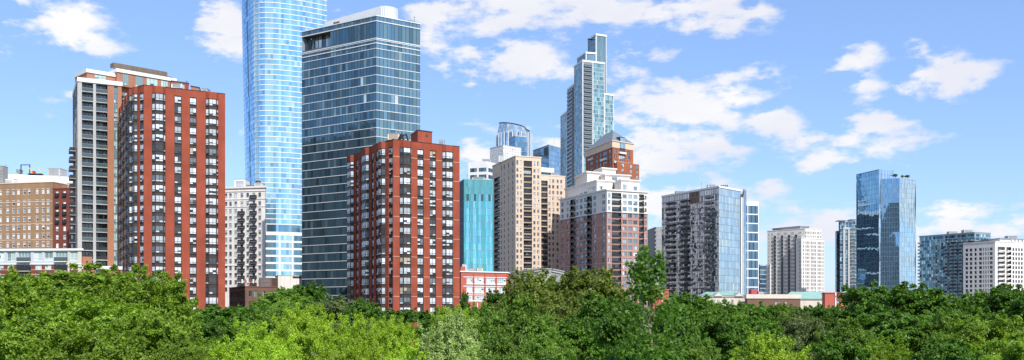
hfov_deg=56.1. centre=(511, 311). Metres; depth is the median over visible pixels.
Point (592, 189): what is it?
window
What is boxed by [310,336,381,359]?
lime green tree
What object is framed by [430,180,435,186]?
window
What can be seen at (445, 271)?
bay window
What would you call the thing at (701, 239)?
mirror glass block
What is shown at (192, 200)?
window
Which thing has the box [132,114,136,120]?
bay window
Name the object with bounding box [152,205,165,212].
bay window
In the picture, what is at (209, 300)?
bay window
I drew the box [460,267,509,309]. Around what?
red brick loft
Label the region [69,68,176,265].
balcony tower
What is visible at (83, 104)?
balcony door
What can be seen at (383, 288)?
bay window
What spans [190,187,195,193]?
window
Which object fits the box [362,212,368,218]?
bay window
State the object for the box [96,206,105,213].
balcony door
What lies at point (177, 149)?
window
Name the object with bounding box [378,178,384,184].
bay window
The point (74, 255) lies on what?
window
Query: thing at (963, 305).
park tree
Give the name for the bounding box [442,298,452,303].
bay window
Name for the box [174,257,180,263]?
window
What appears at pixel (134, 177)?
bay window
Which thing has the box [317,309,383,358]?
lime green tree
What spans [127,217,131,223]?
bay window
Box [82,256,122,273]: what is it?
brick podium
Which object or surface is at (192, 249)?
window
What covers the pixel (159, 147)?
bay window
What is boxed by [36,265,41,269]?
window
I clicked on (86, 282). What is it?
locust tree
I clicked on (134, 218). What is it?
bay window
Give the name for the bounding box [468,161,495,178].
office block
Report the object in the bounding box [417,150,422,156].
window
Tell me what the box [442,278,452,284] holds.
bay window
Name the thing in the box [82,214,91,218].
balcony door
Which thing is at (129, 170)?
bay window
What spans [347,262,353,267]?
bay window
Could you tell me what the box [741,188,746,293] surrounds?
glass fin
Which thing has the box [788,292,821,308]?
green roof hall
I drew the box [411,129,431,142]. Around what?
stair house
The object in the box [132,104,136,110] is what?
bay window
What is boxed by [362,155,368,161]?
bay window
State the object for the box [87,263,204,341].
locust tree
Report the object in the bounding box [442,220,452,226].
bay window
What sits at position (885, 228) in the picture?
faceted glass tower
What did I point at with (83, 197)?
balcony door
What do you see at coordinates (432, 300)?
window
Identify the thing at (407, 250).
bay window
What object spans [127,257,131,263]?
bay window
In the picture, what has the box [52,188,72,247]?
brick hotel
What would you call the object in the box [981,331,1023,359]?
park tree
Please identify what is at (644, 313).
park tree
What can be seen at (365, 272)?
bay window
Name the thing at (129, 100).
wall
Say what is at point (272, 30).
supertall tower
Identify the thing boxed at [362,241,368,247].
bay window
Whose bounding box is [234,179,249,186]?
glazed roof house
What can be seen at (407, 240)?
bay window
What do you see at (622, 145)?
window
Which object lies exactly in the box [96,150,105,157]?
balcony door
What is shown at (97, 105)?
balcony door
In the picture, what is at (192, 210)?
window
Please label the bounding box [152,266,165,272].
bay window
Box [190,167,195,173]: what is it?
window
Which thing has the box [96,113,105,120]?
balcony door
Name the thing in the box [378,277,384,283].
bay window
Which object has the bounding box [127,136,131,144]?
bay window
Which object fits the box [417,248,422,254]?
window
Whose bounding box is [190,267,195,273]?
window
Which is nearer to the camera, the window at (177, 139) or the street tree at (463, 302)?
the street tree at (463, 302)
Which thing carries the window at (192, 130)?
in the apartment tower at (171, 183)
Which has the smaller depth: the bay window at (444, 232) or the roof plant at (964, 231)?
the bay window at (444, 232)
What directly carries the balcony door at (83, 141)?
in the balcony tower at (98, 97)
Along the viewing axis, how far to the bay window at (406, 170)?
276.05 m
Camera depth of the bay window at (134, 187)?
271.83 m
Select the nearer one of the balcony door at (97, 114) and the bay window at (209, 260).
the bay window at (209, 260)
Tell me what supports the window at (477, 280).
in the red brick loft
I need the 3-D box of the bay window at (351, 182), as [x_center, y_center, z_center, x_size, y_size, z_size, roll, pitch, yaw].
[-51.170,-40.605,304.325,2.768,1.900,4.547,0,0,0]
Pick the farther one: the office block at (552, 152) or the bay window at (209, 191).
the office block at (552, 152)
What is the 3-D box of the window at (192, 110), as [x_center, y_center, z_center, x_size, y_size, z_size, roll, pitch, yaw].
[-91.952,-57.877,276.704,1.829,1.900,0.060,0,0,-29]
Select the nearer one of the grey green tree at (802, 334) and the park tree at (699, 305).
the grey green tree at (802, 334)
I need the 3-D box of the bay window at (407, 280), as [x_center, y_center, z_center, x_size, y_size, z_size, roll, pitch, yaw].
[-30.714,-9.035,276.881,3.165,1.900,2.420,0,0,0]
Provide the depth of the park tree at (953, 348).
49.27 m
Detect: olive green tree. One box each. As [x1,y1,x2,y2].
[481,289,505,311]
[487,267,557,317]
[524,287,582,349]
[534,266,638,314]
[555,315,615,359]
[574,291,626,359]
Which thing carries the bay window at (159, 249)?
in the apartment tower at (171, 183)
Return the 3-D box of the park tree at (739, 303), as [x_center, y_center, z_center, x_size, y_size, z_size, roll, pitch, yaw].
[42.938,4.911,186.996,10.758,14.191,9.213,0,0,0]
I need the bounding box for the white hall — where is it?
[8,174,72,183]
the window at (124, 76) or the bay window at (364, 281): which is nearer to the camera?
the bay window at (364, 281)
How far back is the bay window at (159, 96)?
271.10 m
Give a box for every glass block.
[661,186,741,299]
[759,264,765,293]
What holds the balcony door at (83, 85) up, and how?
in the balcony tower at (98, 97)
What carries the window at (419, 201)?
in the apartment tower at (403, 224)
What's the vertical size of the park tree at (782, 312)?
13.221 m
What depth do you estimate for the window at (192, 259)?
276.69 m
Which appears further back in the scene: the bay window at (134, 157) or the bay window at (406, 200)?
the bay window at (406, 200)
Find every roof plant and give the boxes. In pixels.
[466,268,476,270]
[748,289,756,293]
[961,230,972,232]
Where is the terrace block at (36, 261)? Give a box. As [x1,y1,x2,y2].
[0,248,82,280]
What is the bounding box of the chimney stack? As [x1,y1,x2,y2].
[0,166,7,182]
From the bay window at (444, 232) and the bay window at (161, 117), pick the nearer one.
the bay window at (161, 117)
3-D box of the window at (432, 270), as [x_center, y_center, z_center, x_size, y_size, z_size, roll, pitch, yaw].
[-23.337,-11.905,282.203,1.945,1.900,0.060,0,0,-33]
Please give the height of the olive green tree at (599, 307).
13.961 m
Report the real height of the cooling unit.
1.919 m
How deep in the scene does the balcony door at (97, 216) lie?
304.96 m
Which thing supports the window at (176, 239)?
in the apartment tower at (171, 183)
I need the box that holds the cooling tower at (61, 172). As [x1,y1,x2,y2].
[48,168,66,176]
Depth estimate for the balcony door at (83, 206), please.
302.81 m
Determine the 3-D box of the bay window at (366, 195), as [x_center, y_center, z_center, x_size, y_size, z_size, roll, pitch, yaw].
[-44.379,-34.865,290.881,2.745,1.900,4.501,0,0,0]
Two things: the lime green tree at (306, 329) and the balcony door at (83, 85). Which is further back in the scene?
the balcony door at (83, 85)
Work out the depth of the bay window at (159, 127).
271.10 m
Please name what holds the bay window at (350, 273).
in the apartment tower at (403, 224)
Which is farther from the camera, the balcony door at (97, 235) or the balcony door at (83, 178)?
the balcony door at (97, 235)
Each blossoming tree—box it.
[406,308,481,359]
[458,339,492,359]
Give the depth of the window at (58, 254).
245.58 m
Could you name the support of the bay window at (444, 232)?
in the apartment tower at (403, 224)
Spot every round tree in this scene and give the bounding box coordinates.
[468,300,501,350]
[472,295,559,359]
[478,328,534,359]
[523,325,581,359]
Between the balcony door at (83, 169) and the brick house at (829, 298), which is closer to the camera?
the balcony door at (83, 169)
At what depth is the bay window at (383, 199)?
277.94 m
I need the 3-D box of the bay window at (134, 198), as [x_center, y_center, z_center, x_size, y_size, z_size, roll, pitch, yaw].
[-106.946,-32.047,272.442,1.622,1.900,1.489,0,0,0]
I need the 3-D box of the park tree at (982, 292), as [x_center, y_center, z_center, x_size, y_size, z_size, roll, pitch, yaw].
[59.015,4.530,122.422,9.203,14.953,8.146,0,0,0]
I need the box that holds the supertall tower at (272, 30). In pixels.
[242,0,326,277]
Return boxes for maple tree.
[584,303,653,359]
[607,330,688,359]
[652,305,705,346]
[678,336,722,359]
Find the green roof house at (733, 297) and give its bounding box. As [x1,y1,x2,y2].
[698,292,744,305]
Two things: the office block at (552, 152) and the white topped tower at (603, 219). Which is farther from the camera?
the office block at (552, 152)
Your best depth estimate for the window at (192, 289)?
276.69 m
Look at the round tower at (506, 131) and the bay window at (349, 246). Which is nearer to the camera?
the bay window at (349, 246)
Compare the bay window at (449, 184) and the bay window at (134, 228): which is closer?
the bay window at (134, 228)
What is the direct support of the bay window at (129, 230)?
in the apartment tower at (171, 183)
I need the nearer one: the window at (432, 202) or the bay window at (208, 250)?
the bay window at (208, 250)
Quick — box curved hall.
[509,268,564,290]
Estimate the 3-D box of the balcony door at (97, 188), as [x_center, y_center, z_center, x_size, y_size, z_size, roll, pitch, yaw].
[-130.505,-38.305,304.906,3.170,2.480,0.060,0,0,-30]
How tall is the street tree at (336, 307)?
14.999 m
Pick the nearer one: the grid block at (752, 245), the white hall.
the white hall
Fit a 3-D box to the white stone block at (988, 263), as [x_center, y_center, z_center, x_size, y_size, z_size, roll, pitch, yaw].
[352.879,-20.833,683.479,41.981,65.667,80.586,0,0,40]
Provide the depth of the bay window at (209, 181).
278.14 m
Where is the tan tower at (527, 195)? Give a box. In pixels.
[492,155,565,271]
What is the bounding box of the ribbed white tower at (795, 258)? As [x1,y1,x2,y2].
[766,226,824,293]
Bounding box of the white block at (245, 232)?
[225,186,266,307]
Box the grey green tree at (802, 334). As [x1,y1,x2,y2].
[779,308,831,359]
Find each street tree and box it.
[187,315,231,356]
[191,304,246,346]
[233,301,271,327]
[237,303,285,340]
[249,286,317,316]
[281,279,327,356]
[310,293,370,337]
[340,298,386,332]
[459,289,470,309]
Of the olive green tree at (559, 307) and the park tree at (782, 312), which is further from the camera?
the park tree at (782, 312)
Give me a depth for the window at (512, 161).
510.33 m
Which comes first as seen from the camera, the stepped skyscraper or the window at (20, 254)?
the window at (20, 254)
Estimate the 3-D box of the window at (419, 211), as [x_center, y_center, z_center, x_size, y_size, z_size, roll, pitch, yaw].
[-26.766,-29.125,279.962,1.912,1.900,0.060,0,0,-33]
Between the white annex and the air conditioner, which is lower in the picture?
the white annex
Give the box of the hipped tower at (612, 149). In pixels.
[584,131,638,179]
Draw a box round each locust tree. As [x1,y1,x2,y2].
[0,264,52,352]
[0,270,59,356]
[0,302,100,359]
[1,262,138,350]
[16,320,162,359]
[34,289,154,359]
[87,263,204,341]
[98,263,191,329]
[104,298,220,359]
[149,336,212,359]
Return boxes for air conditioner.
[171,83,183,88]
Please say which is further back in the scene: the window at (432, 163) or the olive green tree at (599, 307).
the window at (432, 163)
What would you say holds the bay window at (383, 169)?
in the apartment tower at (403, 224)
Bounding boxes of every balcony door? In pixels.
[82,84,91,91]
[82,93,91,100]
[82,103,91,109]
[82,112,91,119]
[82,121,91,128]
[82,131,91,137]
[82,140,91,147]
[82,149,91,156]
[82,158,91,165]
[82,168,91,175]
[82,177,91,184]
[82,186,91,190]
[82,196,91,203]
[82,205,91,212]
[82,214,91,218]
[82,224,91,231]
[82,233,91,240]
[82,242,91,246]
[82,252,91,255]
[96,86,105,92]
[96,95,105,101]
[96,104,105,111]
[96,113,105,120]
[96,122,105,129]
[96,132,105,135]
[96,141,105,148]
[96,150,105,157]
[96,159,105,166]
[96,169,105,176]
[96,178,105,185]
[96,187,105,194]
[96,196,105,200]
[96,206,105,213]
[96,215,105,222]
[96,224,105,231]
[96,233,105,237]
[96,243,105,250]
[96,252,105,259]
[96,261,105,265]
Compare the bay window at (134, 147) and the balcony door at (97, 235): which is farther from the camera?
the balcony door at (97, 235)
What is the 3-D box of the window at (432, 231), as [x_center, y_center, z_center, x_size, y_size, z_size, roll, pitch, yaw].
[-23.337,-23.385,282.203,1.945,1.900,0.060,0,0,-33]
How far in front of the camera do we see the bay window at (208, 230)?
278.28 m
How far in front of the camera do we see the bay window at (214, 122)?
278.28 m
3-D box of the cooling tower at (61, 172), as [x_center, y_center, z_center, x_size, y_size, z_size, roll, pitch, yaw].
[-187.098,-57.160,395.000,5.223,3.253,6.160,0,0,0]
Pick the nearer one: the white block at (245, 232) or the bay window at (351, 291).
the bay window at (351, 291)
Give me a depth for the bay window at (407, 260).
276.05 m
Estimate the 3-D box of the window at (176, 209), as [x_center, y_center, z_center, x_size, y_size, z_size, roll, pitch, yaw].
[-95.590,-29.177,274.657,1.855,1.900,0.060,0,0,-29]
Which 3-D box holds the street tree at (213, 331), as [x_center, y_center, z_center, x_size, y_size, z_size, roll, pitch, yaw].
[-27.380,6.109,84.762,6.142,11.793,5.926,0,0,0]
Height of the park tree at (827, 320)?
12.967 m
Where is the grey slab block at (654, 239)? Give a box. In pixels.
[648,227,661,307]
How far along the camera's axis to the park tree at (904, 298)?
88.31 m
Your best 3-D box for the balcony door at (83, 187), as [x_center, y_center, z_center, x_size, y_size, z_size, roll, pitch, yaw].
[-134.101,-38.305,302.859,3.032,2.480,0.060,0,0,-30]
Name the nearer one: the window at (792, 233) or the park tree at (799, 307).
the park tree at (799, 307)
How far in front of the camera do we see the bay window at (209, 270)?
278.14 m
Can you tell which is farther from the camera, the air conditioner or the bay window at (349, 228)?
the bay window at (349, 228)
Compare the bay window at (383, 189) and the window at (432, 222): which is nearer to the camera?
the bay window at (383, 189)
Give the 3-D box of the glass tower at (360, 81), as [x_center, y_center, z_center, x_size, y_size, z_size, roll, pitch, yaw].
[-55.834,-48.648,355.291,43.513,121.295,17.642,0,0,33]
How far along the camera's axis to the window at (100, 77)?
307.58 m
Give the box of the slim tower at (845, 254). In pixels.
[835,219,855,292]
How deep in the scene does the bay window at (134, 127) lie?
271.83 m
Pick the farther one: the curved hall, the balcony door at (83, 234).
the curved hall
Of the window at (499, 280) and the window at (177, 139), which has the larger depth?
the window at (499, 280)
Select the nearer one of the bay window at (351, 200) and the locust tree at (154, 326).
the locust tree at (154, 326)
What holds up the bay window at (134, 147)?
in the apartment tower at (171, 183)
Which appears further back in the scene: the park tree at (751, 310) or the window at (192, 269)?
the window at (192, 269)
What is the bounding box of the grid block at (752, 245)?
[747,201,758,293]
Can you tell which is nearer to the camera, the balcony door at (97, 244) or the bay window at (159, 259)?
the bay window at (159, 259)
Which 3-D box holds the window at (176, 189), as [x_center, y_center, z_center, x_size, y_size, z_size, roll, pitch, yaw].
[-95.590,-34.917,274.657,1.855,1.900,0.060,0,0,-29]
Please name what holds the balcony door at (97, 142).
in the balcony tower at (98, 97)
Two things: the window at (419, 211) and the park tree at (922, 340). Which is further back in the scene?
the window at (419, 211)
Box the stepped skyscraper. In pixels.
[560,33,613,187]
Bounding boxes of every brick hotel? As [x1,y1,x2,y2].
[0,181,67,248]
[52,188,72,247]
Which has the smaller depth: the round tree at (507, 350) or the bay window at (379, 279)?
the round tree at (507, 350)
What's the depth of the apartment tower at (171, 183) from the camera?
275.38 m
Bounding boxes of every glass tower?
[302,6,419,307]
[856,169,915,290]
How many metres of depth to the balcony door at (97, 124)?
304.88 m
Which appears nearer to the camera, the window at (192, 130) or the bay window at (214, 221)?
the window at (192, 130)
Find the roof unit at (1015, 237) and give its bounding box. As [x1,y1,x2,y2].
[1004,236,1017,238]
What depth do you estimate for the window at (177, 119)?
274.63 m
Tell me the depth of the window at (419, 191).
279.91 m
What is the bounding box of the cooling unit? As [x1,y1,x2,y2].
[387,133,399,139]
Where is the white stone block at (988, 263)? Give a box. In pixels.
[963,238,1023,299]
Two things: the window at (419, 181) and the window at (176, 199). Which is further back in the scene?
the window at (419, 181)
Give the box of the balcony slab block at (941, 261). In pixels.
[918,232,990,300]
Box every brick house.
[651,289,669,319]
[821,292,845,307]
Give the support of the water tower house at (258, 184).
on the white block at (245, 232)
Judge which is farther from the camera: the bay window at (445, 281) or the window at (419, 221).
the bay window at (445, 281)
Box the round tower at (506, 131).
[496,122,531,155]
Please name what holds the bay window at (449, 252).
in the apartment tower at (403, 224)
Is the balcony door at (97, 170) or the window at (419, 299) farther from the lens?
the balcony door at (97, 170)
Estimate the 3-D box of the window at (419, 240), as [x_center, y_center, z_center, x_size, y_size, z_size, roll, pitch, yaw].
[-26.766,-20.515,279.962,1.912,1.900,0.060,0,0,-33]
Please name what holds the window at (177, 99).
in the apartment tower at (171, 183)
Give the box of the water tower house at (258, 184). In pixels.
[254,183,264,185]
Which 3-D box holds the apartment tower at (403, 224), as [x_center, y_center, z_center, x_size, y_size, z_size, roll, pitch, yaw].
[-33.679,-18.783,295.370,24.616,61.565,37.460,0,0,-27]
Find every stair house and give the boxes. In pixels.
[170,80,188,88]
[190,85,200,90]
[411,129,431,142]
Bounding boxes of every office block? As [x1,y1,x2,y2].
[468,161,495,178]
[509,135,526,155]
[533,144,559,175]
[534,155,548,167]
[541,167,553,174]
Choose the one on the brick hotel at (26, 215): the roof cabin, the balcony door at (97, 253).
the roof cabin
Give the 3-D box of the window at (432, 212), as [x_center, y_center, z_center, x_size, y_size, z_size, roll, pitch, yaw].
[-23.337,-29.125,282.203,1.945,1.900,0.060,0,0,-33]
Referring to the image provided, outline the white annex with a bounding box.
[275,275,301,290]
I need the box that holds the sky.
[0,0,1023,291]
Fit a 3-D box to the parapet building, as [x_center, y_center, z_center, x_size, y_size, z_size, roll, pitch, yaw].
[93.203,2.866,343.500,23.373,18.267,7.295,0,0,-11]
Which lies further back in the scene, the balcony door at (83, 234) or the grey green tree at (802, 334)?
the balcony door at (83, 234)
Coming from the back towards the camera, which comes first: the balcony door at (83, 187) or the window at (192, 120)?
the balcony door at (83, 187)
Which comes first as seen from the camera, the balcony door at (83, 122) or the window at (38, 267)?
the window at (38, 267)
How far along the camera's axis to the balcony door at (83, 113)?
302.95 m
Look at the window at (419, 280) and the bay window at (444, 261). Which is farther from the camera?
the bay window at (444, 261)
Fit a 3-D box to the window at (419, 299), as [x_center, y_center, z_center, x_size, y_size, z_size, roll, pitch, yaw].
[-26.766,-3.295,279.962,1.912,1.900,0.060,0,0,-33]
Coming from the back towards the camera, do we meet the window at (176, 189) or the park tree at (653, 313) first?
the window at (176, 189)
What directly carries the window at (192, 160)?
in the apartment tower at (171, 183)
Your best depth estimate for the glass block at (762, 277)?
716.25 m
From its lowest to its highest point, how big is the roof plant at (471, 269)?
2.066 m
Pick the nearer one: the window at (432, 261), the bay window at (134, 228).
the bay window at (134, 228)
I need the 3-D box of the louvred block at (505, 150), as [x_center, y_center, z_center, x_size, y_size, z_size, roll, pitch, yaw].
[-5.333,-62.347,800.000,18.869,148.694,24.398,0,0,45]
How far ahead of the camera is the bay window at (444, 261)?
283.63 m
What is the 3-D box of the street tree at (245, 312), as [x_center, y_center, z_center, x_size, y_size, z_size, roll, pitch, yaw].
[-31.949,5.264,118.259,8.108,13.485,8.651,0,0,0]
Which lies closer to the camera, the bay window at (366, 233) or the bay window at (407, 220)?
the bay window at (407, 220)
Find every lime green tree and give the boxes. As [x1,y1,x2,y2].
[205,316,279,359]
[235,332,302,359]
[271,301,336,359]
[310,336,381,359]
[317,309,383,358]
[368,314,420,359]
[381,335,429,359]
[428,303,479,345]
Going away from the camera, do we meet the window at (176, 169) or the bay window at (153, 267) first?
the bay window at (153, 267)
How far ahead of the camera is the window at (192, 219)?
276.65 m
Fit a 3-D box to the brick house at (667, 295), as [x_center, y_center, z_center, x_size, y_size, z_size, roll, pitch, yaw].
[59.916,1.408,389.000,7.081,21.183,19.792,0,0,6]
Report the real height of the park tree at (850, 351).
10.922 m
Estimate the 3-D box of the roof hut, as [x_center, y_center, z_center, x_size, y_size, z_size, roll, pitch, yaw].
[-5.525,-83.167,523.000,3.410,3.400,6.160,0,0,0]
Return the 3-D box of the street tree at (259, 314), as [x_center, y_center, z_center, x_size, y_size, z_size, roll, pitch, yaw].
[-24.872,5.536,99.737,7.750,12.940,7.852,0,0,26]
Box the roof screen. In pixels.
[110,62,171,77]
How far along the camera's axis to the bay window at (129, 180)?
274.23 m
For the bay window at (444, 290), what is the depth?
283.63 m
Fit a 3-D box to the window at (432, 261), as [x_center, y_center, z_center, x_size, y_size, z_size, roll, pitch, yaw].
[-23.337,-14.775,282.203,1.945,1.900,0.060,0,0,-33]
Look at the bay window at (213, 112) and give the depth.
278.28 m
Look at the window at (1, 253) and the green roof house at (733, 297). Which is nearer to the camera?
the window at (1, 253)
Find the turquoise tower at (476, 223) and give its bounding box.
[460,179,492,271]
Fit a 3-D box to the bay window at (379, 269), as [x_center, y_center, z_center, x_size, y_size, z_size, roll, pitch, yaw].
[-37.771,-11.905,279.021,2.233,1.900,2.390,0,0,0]
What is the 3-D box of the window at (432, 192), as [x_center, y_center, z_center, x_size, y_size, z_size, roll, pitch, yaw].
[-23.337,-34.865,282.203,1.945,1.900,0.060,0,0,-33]
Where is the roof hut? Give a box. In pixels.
[499,155,504,161]
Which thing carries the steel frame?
on the lifting arm
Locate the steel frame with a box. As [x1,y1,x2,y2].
[20,164,29,173]
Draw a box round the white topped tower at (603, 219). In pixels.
[559,167,648,307]
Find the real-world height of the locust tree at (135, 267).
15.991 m
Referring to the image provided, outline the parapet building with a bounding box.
[744,294,800,307]
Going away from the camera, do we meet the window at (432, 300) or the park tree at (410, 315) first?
the park tree at (410, 315)
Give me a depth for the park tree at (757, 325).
73.86 m
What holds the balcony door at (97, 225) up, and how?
in the balcony tower at (98, 97)
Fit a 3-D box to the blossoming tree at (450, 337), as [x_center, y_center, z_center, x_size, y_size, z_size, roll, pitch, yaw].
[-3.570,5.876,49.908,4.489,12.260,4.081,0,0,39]
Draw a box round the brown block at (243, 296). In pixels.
[229,286,275,307]
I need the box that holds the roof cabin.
[5,178,17,182]
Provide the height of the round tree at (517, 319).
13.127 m
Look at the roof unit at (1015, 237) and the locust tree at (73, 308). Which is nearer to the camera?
the locust tree at (73, 308)
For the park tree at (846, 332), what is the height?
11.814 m
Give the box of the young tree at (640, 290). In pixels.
[607,245,693,359]
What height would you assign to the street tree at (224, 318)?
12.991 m
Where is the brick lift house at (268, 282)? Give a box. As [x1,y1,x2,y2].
[259,278,277,287]
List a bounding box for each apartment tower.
[118,85,224,309]
[347,139,459,350]
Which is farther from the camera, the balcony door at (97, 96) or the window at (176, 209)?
the balcony door at (97, 96)
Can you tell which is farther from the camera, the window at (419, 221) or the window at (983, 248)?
the window at (983, 248)
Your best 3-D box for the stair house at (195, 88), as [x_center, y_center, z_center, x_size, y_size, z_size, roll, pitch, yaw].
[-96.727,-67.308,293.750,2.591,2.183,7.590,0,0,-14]
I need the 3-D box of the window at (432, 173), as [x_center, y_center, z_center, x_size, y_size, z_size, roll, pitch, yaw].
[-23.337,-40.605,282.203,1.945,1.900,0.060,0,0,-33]
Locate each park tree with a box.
[381,308,415,332]
[395,307,434,350]
[424,305,467,342]
[462,307,485,313]
[624,302,653,342]
[645,305,658,329]
[651,291,715,344]
[686,298,753,346]
[693,308,749,359]
[726,313,792,355]
[728,301,748,310]
[729,328,811,359]
[735,300,779,324]
[762,303,810,352]
[773,303,802,310]
[792,302,836,353]
[808,316,875,359]
[809,334,873,359]
[815,305,843,341]
[825,279,890,332]
[848,303,936,359]
[861,333,915,359]
[867,281,960,358]
[896,308,969,359]
[908,335,982,359]
[914,291,973,323]
[942,307,1023,359]
[960,289,988,315]
[969,283,1023,337]
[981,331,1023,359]
[1003,292,1023,338]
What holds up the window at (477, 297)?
in the red brick loft
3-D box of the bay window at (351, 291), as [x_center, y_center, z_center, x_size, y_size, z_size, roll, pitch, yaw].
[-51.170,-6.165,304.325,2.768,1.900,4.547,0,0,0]
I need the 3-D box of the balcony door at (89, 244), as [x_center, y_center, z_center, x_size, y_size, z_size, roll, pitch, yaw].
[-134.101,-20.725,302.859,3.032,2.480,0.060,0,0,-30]
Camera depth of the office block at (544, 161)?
682.92 m
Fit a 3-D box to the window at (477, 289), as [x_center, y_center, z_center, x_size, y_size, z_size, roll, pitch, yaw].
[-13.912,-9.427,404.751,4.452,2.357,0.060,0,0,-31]
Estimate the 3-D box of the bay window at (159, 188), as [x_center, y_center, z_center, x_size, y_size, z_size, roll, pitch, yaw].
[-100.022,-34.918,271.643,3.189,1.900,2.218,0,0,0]
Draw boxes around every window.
[0,252,3,260]
[7,252,14,260]
[18,252,30,256]
[34,252,41,260]
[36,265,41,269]
[45,252,52,260]
[56,252,67,260]
[71,252,77,260]
[94,74,105,79]
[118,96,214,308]
[122,74,127,85]
[127,116,131,124]
[127,126,131,134]
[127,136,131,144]
[127,146,131,154]
[127,156,131,164]
[127,166,131,174]
[127,176,131,184]
[127,186,131,194]
[127,196,131,204]
[127,206,131,214]
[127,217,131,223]
[127,227,131,233]
[127,237,131,243]
[127,247,131,253]
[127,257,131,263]
[132,94,136,100]
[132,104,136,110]
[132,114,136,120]
[132,124,136,130]
[132,135,136,141]
[132,145,136,151]
[132,155,136,161]
[132,165,136,171]
[132,175,136,181]
[132,185,136,191]
[132,195,136,201]
[132,206,136,211]
[132,216,136,222]
[132,226,136,232]
[132,236,136,242]
[132,246,136,252]
[132,256,136,262]
[135,76,142,86]
[146,78,157,85]
[152,93,165,101]
[152,103,165,111]
[152,113,165,121]
[152,124,165,131]
[152,134,165,141]
[152,144,165,151]
[152,154,165,161]
[152,164,165,171]
[152,175,165,181]
[152,185,165,191]
[152,195,165,202]
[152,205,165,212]
[152,215,165,222]
[152,225,165,232]
[152,236,165,242]
[152,246,165,252]
[152,256,165,262]
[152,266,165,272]
[161,80,167,86]
[174,96,180,102]
[174,106,180,112]
[174,116,180,122]
[174,126,180,132]
[174,136,180,142]
[174,146,180,152]
[174,156,180,162]
[174,166,180,172]
[174,176,180,182]
[174,186,180,192]
[174,196,180,202]
[174,207,180,212]
[174,217,180,222]
[174,227,180,233]
[174,237,180,243]
[174,247,180,253]
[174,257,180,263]
[174,267,180,273]
[190,98,195,104]
[190,108,195,114]
[190,118,195,124]
[190,128,195,134]
[190,138,195,144]
[190,148,195,154]
[190,157,195,163]
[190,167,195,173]
[190,177,195,183]
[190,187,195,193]
[190,197,195,203]
[190,207,195,213]
[190,217,195,223]
[190,227,195,233]
[190,237,195,243]
[190,247,195,253]
[190,257,195,263]
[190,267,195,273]
[190,277,195,283]
[190,287,195,293]
[206,99,217,106]
[206,109,217,115]
[206,119,217,125]
[206,129,217,135]
[206,138,217,145]
[206,148,217,155]
[206,158,217,165]
[206,168,217,175]
[206,178,217,184]
[206,188,217,194]
[206,198,217,204]
[206,208,217,214]
[206,218,217,224]
[206,228,217,234]
[206,238,217,244]
[206,248,217,253]
[206,257,217,263]
[206,267,217,273]
[206,277,217,283]
[206,287,217,293]
[206,297,217,303]
[347,162,353,168]
[347,171,353,177]
[347,180,353,186]
[347,189,353,195]
[347,198,353,204]
[347,207,353,213]
[347,216,353,222]
[347,226,353,231]
[347,235,353,240]
[347,244,353,249]
[347,253,353,258]
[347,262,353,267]
[347,271,353,277]
[347,280,353,286]
[347,289,353,295]
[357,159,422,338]
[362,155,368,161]
[362,164,368,171]
[362,174,368,180]
[362,183,368,190]
[362,193,368,199]
[362,202,368,209]
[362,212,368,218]
[362,222,368,228]
[362,231,368,237]
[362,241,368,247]
[362,250,368,256]
[362,260,368,265]
[362,269,368,275]
[362,279,368,284]
[362,288,368,294]
[378,149,384,155]
[378,159,384,165]
[378,168,384,175]
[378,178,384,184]
[378,188,384,194]
[378,198,384,204]
[378,208,384,214]
[378,218,384,224]
[378,228,384,234]
[378,238,384,244]
[378,248,384,254]
[378,258,384,263]
[378,268,384,273]
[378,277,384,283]
[378,287,384,293]
[378,297,384,303]
[400,147,410,154]
[400,157,410,164]
[400,167,410,174]
[400,177,410,184]
[400,187,410,193]
[400,197,410,203]
[400,207,410,213]
[400,217,410,223]
[400,227,410,233]
[400,237,410,243]
[400,247,410,253]
[400,257,410,263]
[400,267,410,273]
[400,277,410,283]
[400,287,410,293]
[400,297,410,303]
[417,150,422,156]
[417,159,422,165]
[417,169,422,175]
[417,179,422,185]
[417,189,422,195]
[417,199,422,205]
[417,209,422,215]
[417,219,422,224]
[417,228,422,234]
[417,238,422,244]
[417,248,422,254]
[417,258,422,264]
[417,268,422,273]
[417,278,422,283]
[417,288,422,293]
[417,297,422,303]
[430,151,435,157]
[430,161,435,167]
[430,170,435,176]
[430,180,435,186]
[430,190,435,196]
[430,200,435,206]
[430,210,435,215]
[430,219,435,225]
[430,229,435,235]
[430,239,435,245]
[430,249,435,254]
[430,258,435,264]
[430,268,435,274]
[430,278,435,284]
[430,288,435,293]
[430,298,435,303]
[442,152,452,158]
[442,161,452,168]
[442,171,452,177]
[442,181,452,187]
[442,191,452,197]
[442,200,452,206]
[442,210,452,216]
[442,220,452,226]
[442,230,452,235]
[442,239,452,245]
[442,249,452,255]
[442,259,452,264]
[442,268,452,274]
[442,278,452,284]
[442,288,452,293]
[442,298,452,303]
[475,278,483,283]
[475,287,483,291]
[475,295,483,299]
[486,278,494,283]
[486,287,494,292]
[497,278,505,283]
[501,161,561,271]
[562,191,645,306]
[588,187,595,192]
[620,137,624,148]
[768,231,820,293]
[966,248,1021,298]
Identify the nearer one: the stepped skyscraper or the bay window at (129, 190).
the bay window at (129, 190)
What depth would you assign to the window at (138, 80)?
314.79 m
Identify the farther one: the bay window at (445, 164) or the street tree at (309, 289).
the bay window at (445, 164)
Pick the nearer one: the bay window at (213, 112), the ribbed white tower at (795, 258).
the bay window at (213, 112)
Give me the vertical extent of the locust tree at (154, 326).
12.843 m
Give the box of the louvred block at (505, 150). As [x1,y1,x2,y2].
[490,145,520,163]
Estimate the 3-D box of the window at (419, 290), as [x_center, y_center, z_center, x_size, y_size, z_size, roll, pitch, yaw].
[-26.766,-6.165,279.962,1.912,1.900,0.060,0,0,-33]
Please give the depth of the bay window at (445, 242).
283.63 m

